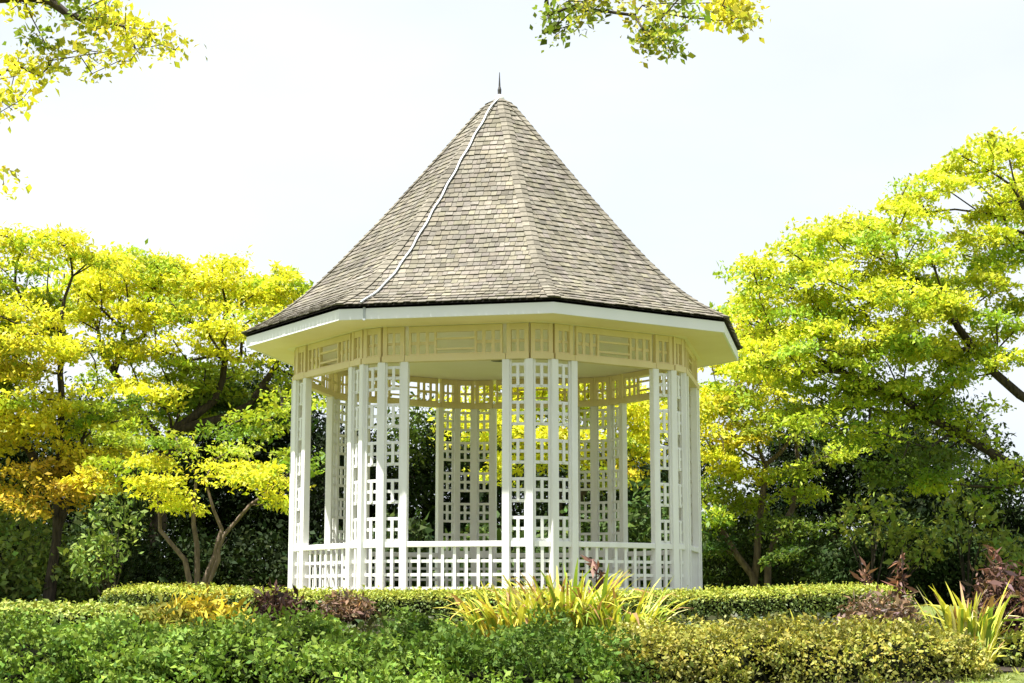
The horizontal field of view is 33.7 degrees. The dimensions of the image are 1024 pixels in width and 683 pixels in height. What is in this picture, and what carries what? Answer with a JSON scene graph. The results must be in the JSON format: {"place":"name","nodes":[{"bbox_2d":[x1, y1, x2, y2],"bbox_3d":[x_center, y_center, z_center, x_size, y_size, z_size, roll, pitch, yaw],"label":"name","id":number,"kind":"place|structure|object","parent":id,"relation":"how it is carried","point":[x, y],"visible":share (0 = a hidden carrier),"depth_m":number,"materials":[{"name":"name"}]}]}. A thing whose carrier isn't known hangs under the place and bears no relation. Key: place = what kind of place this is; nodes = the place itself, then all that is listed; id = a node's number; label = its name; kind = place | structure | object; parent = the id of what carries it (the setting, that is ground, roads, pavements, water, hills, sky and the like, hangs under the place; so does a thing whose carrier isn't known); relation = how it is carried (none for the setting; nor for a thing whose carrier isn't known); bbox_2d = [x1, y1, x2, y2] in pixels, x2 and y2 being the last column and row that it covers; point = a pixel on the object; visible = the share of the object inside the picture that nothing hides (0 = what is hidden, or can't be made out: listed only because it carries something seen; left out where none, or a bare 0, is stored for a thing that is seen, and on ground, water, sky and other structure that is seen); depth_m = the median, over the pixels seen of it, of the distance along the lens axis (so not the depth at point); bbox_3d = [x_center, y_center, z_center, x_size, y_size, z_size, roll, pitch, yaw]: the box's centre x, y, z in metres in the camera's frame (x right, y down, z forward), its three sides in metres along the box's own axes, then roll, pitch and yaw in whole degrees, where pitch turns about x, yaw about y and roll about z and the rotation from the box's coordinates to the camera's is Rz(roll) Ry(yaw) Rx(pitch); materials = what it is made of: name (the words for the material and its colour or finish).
{"place":"outdoors","nodes":[
{"label":"outdoors","id":0,"kind":"place"},
{"bbox_2d":[0,0,1023,599],"label":"sky","id":1,"kind":"structure","parent":0,"point":[302,123],"materials":[{"name":"white"}]},
{"bbox_2d":[74,605,1023,682],"bbox_3d":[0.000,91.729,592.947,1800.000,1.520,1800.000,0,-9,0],"label":"ground","id":2,"kind":"structure","parent":0,"point":[924,608],"depth_m":14.82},
{"bbox_2d":[0,488,106,605],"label":"shrub","id":3,"kind":"object","parent":2,"relation":"on","point":[23,578],"visible":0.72,"depth_m":50.15,"materials":[{"name":"green plant"}]},
{"bbox_2d":[0,220,157,604],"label":"rain tree","id":4,"kind":"object","parent":2,"relation":"on","point":[15,345],"visible":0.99,"depth_m":49.33,"materials":[{"name":"yellow plant"}]},
{"bbox_2d":[0,371,159,593],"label":"evergreen tree","id":5,"kind":"object","parent":2,"relation":"on","point":[22,456],"visible":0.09,"depth_m":68.81,"materials":[{"name":"green plant"}]},
{"bbox_2d":[56,488,151,598],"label":"sapling","id":6,"kind":"object","parent":2,"relation":"on","point":[105,540],"visible":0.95,"depth_m":46.36,"materials":[{"name":"green plant"}]},
{"bbox_2d":[61,477,158,605],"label":"shrub","id":7,"kind":"object","parent":2,"relation":"on","point":[76,527],"visible":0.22,"depth_m":55.03,"materials":[{"name":"green plant"}]},
{"bbox_2d":[5,239,399,581],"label":"rain tree","id":8,"kind":"object","parent":2,"relation":"on","point":[214,392],"visible":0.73,"depth_m":55.48,"materials":[{"name":"yellow plant"}]},
{"bbox_2d":[69,346,344,587],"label":"evergreen tree","id":9,"kind":"object","parent":2,"relation":"on","point":[229,507],"visible":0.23,"depth_m":64.37,"materials":[{"name":"green plant"}]},
{"bbox_2d":[109,520,318,589],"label":"shrub","id":10,"kind":"object","parent":2,"relation":"on","point":[232,557],"visible":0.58,"depth_m":48.91,"materials":[{"name":"green plant"}]},
{"bbox_2d":[122,429,325,586],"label":"tree","id":11,"kind":"object","parent":2,"relation":"on","point":[256,474],"visible":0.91,"depth_m":42.64,"materials":[{"name":"yellow plant"}]},
{"bbox_2d":[281,506,450,587],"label":"shrub","id":12,"kind":"object","parent":2,"relation":"on","point":[417,533],"visible":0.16,"depth_m":45.18,"materials":[{"name":"green plant"}]},
{"bbox_2d":[0,0,770,199],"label":"overhanging tree","id":13,"kind":"object","parent":2,"relation":"on","point":[737,11],"visible":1,"depth_m":14.47,"materials":[{"name":"yellow plant"}]},
{"bbox_2d":[283,386,562,586],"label":"evergreen tree","id":14,"kind":"object","parent":2,"relation":"on","point":[422,472],"visible":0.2,"depth_m":60.69,"materials":[{"name":"green plant"}]},
{"bbox_2d":[241,72,742,592],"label":"bandstand","id":15,"kind":"structure","parent":2,"relation":"on","point":[495,244],"depth_m":27.07,"materials":[{"name":"wood"}]},
{"bbox_2d":[1,502,1021,604],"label":"woodland","id":16,"kind":"object","parent":2,"relation":"on","point":[588,518],"depth_m":81.59,"materials":[{"name":"green plant"}]},
{"bbox_2d":[427,379,667,576],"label":"rain tree","id":17,"kind":"object","parent":2,"relation":"on","point":[638,444],"visible":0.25,"depth_m":49.14,"materials":[{"name":"yellow plant"}]},
{"bbox_2d":[434,472,710,586],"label":"shrub","id":18,"kind":"object","parent":2,"relation":"on","point":[635,515],"visible":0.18,"depth_m":43.37,"materials":[{"name":"green plant"}]},
{"bbox_2d":[497,424,748,586],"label":"evergreen tree","id":19,"kind":"object","parent":2,"relation":"on","point":[663,477],"visible":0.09,"depth_m":58.74,"materials":[{"name":"green plant"}]},
{"bbox_2d":[298,618,1023,682],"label":"soil bed","id":20,"kind":"object","parent":2,"relation":"on","point":[1003,668],"depth_m":15.12,"materials":[{"name":"brown soil"}]},
{"bbox_2d":[0,597,158,632],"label":"hedge","id":21,"kind":"object","parent":20,"relation":"on","point":[58,610],"visible":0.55,"depth_m":19.98,"materials":[{"name":"green plant"}]},
{"bbox_2d":[127,590,203,630],"bbox_3d":[-4.092,3.331,19.981,0.893,0.802,0.944,0,-9,0],"label":"croton","id":22,"kind":"object","parent":20,"relation":"on","point":[165,619],"visible":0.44,"depth_m":19.88,"materials":[{"name":"green plant"}]},
{"bbox_2d":[151,582,255,625],"bbox_3d":[-3.704,3.279,20.180,1.349,0.809,0.912,0,-9,0],"label":"croton","id":23,"kind":"object","parent":20,"relation":"on","point":[202,605],"visible":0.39,"depth_m":20.10,"materials":[{"name":"yellow plant"}]},
{"bbox_2d":[245,576,310,625],"bbox_3d":[-2.924,3.324,21.208,0.855,0.760,0.826,-2,-9,15],"label":"red leaved shrub","id":24,"kind":"object","parent":20,"relation":"on","point":[279,602],"visible":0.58,"depth_m":21.09,"materials":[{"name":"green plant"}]},
{"bbox_2d":[0,597,666,682],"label":"shrub bed","id":25,"kind":"object","parent":20,"relation":"on","point":[106,649],"visible":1,"depth_m":13.67,"materials":[{"name":"green plant"}]},
{"bbox_2d":[311,587,381,626],"bbox_3d":[-2.101,3.413,21.488,0.911,0.586,0.763,-5,-10,29],"label":"red leaved shrub","id":26,"kind":"object","parent":20,"relation":"on","point":[351,609],"visible":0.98,"depth_m":21.37,"materials":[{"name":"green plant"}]},
{"bbox_2d":[97,581,916,621],"bbox_3d":[-0.070,3.670,23.839,11.930,0.615,2.920,0,-9,0],"label":"hedge","id":27,"kind":"object","parent":20,"relation":"on","point":[813,599],"visible":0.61,"depth_m":23.20,"materials":[{"name":"green plant"}]},
{"bbox_2d":[438,576,590,643],"bbox_3d":[0.004,2.747,16.811,1.621,0.826,1.570,0,-9,0],"label":"strap leaved plant","id":28,"kind":"object","parent":20,"relation":"on","point":[476,620],"visible":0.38,"depth_m":16.65,"materials":[{"name":"yellow plant"}]},
{"bbox_2d":[481,559,658,642],"bbox_3d":[0.550,2.685,16.986,1.925,0.995,1.595,0,-9,0],"label":"strap leaved plant","id":29,"kind":"object","parent":20,"relation":"on","point":[605,593],"visible":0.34,"depth_m":16.70,"materials":[{"name":"yellow plant"}]},
{"bbox_2d":[580,554,605,606],"bbox_3d":[0.969,3.099,20.550,0.457,1.023,0.356,6,-10,-32],"label":"red cordyline","id":30,"kind":"object","parent":20,"relation":"on","point":[593,564],"visible":0.44,"depth_m":20.59,"materials":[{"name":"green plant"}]},
{"bbox_2d":[194,608,1008,660],"bbox_3d":[0.004,3.344,19.254,18.169,0.658,6.966,0,-9,0],"label":"ground cover","id":31,"kind":"object","parent":20,"relation":"on","point":[372,621],"visible":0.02,"depth_m":21.65,"materials":[{"name":"green plant"}]},
{"bbox_2d":[547,578,701,631],"bbox_3d":[1.005,2.737,16.740,1.683,0.828,1.378,-3,-9,17],"label":"strap leaved plant","id":32,"kind":"object","parent":20,"relation":"on","point":[639,614],"visible":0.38,"depth_m":16.58,"materials":[{"name":"green plant"}]},
{"bbox_2d":[589,608,1002,682],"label":"hedge","id":33,"kind":"object","parent":20,"relation":"on","point":[774,650],"visible":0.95,"depth_m":14.06,"materials":[{"name":"green plant"}]},
{"bbox_2d":[833,584,930,625],"bbox_3d":[4.418,3.277,20.189,1.205,0.752,0.932,0,-9,0],"label":"red leaved shrub","id":34,"kind":"object","parent":20,"relation":"on","point":[900,610],"visible":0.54,"depth_m":20.15,"materials":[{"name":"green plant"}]},
{"bbox_2d":[883,547,919,605],"bbox_3d":[5.106,3.239,22.245,0.535,1.057,0.335,2,-9,-15],"label":"red cordyline","id":35,"kind":"object","parent":20,"relation":"on","point":[898,587],"visible":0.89,"depth_m":22.26,"materials":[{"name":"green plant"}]},
{"bbox_2d":[907,582,1023,663],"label":"strap leaved plant","id":36,"kind":"object","parent":20,"relation":"on","point":[985,627],"visible":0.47,"depth_m":15.69,"materials":[{"name":"green plant"}]},
{"bbox_2d":[977,544,1003,614],"bbox_3d":[5.836,3.015,20.395,0.390,1.168,0.420,3,-9,-16],"label":"red cordyline","id":37,"kind":"object","parent":20,"relation":"on","point":[996,556],"visible":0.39,"depth_m":20.41,"materials":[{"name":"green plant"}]},
{"bbox_2d":[961,560,1023,635],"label":"red leaved shrub","id":38,"kind":"object","parent":20,"relation":"on","point":[991,585],"visible":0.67,"depth_m":19.63,"materials":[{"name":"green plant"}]},
{"bbox_2d":[994,622,1023,667],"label":"hedge","id":39,"kind":"object","parent":20,"relation":"on","point":[1014,652],"visible":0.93,"depth_m":15.64,"materials":[{"name":"green plant"}]},
{"bbox_2d":[627,297,875,588],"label":"rain tree","id":40,"kind":"object","parent":2,"relation":"on","point":[730,400],"visible":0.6,"depth_m":47.49,"materials":[{"name":"green plant"}]},
{"bbox_2d":[701,504,847,589],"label":"shrub","id":41,"kind":"object","parent":2,"relation":"on","point":[738,577],"visible":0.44,"depth_m":49.34,"materials":[{"name":"green plant"}]},
{"bbox_2d":[701,379,993,585],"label":"evergreen tree","id":42,"kind":"object","parent":2,"relation":"on","point":[836,481],"visible":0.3,"depth_m":60.79,"materials":[{"name":"green plant"}]},
{"bbox_2d":[850,557,876,584],"bbox_3d":[5.361,3.699,25.601,0.376,0.905,0.374,7,-11,-37],"label":"red cordyline","id":43,"kind":"object","parent":2,"relation":"on","point":[863,575],"visible":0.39,"depth_m":25.65,"materials":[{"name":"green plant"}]},
{"bbox_2d":[709,126,1023,507],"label":"rain tree","id":44,"kind":"object","parent":2,"relation":"on","point":[943,301],"visible":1,"depth_m":41.67,"materials":[{"name":"green plant"}]},
{"bbox_2d":[823,485,957,586],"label":"sapling","id":45,"kind":"object","parent":2,"relation":"on","point":[894,527],"visible":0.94,"depth_m":43.93,"materials":[{"name":"green plant"}]},
{"bbox_2d":[798,507,1023,605],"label":"shrub","id":46,"kind":"object","parent":2,"relation":"on","point":[939,575],"visible":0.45,"depth_m":44.94,"materials":[{"name":"green plant"}]},
{"bbox_2d":[849,411,1023,605],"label":"evergreen tree","id":47,"kind":"object","parent":2,"relation":"on","point":[922,503],"visible":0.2,"depth_m":54.50,"materials":[{"name":"green plant"}]},
{"bbox_2d":[923,488,1023,604],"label":"sapling","id":48,"kind":"object","parent":2,"relation":"on","point":[1005,543],"visible":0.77,"depth_m":43.50,"materials":[{"name":"green plant"}]},
{"bbox_2d":[958,631,1008,666],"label":"strap leaved plant","id":49,"kind":"object","parent":2,"relation":"on","point":[994,656],"visible":0.27,"depth_m":14.92,"materials":[{"name":"yellow plant"}]},
{"bbox_2d":[784,666,1023,682],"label":"lawn grass","id":50,"kind":"structure","parent":0,"point":[1016,672],"depth_m":14.00,"materials":[{"name":"green plant"}]}
]}

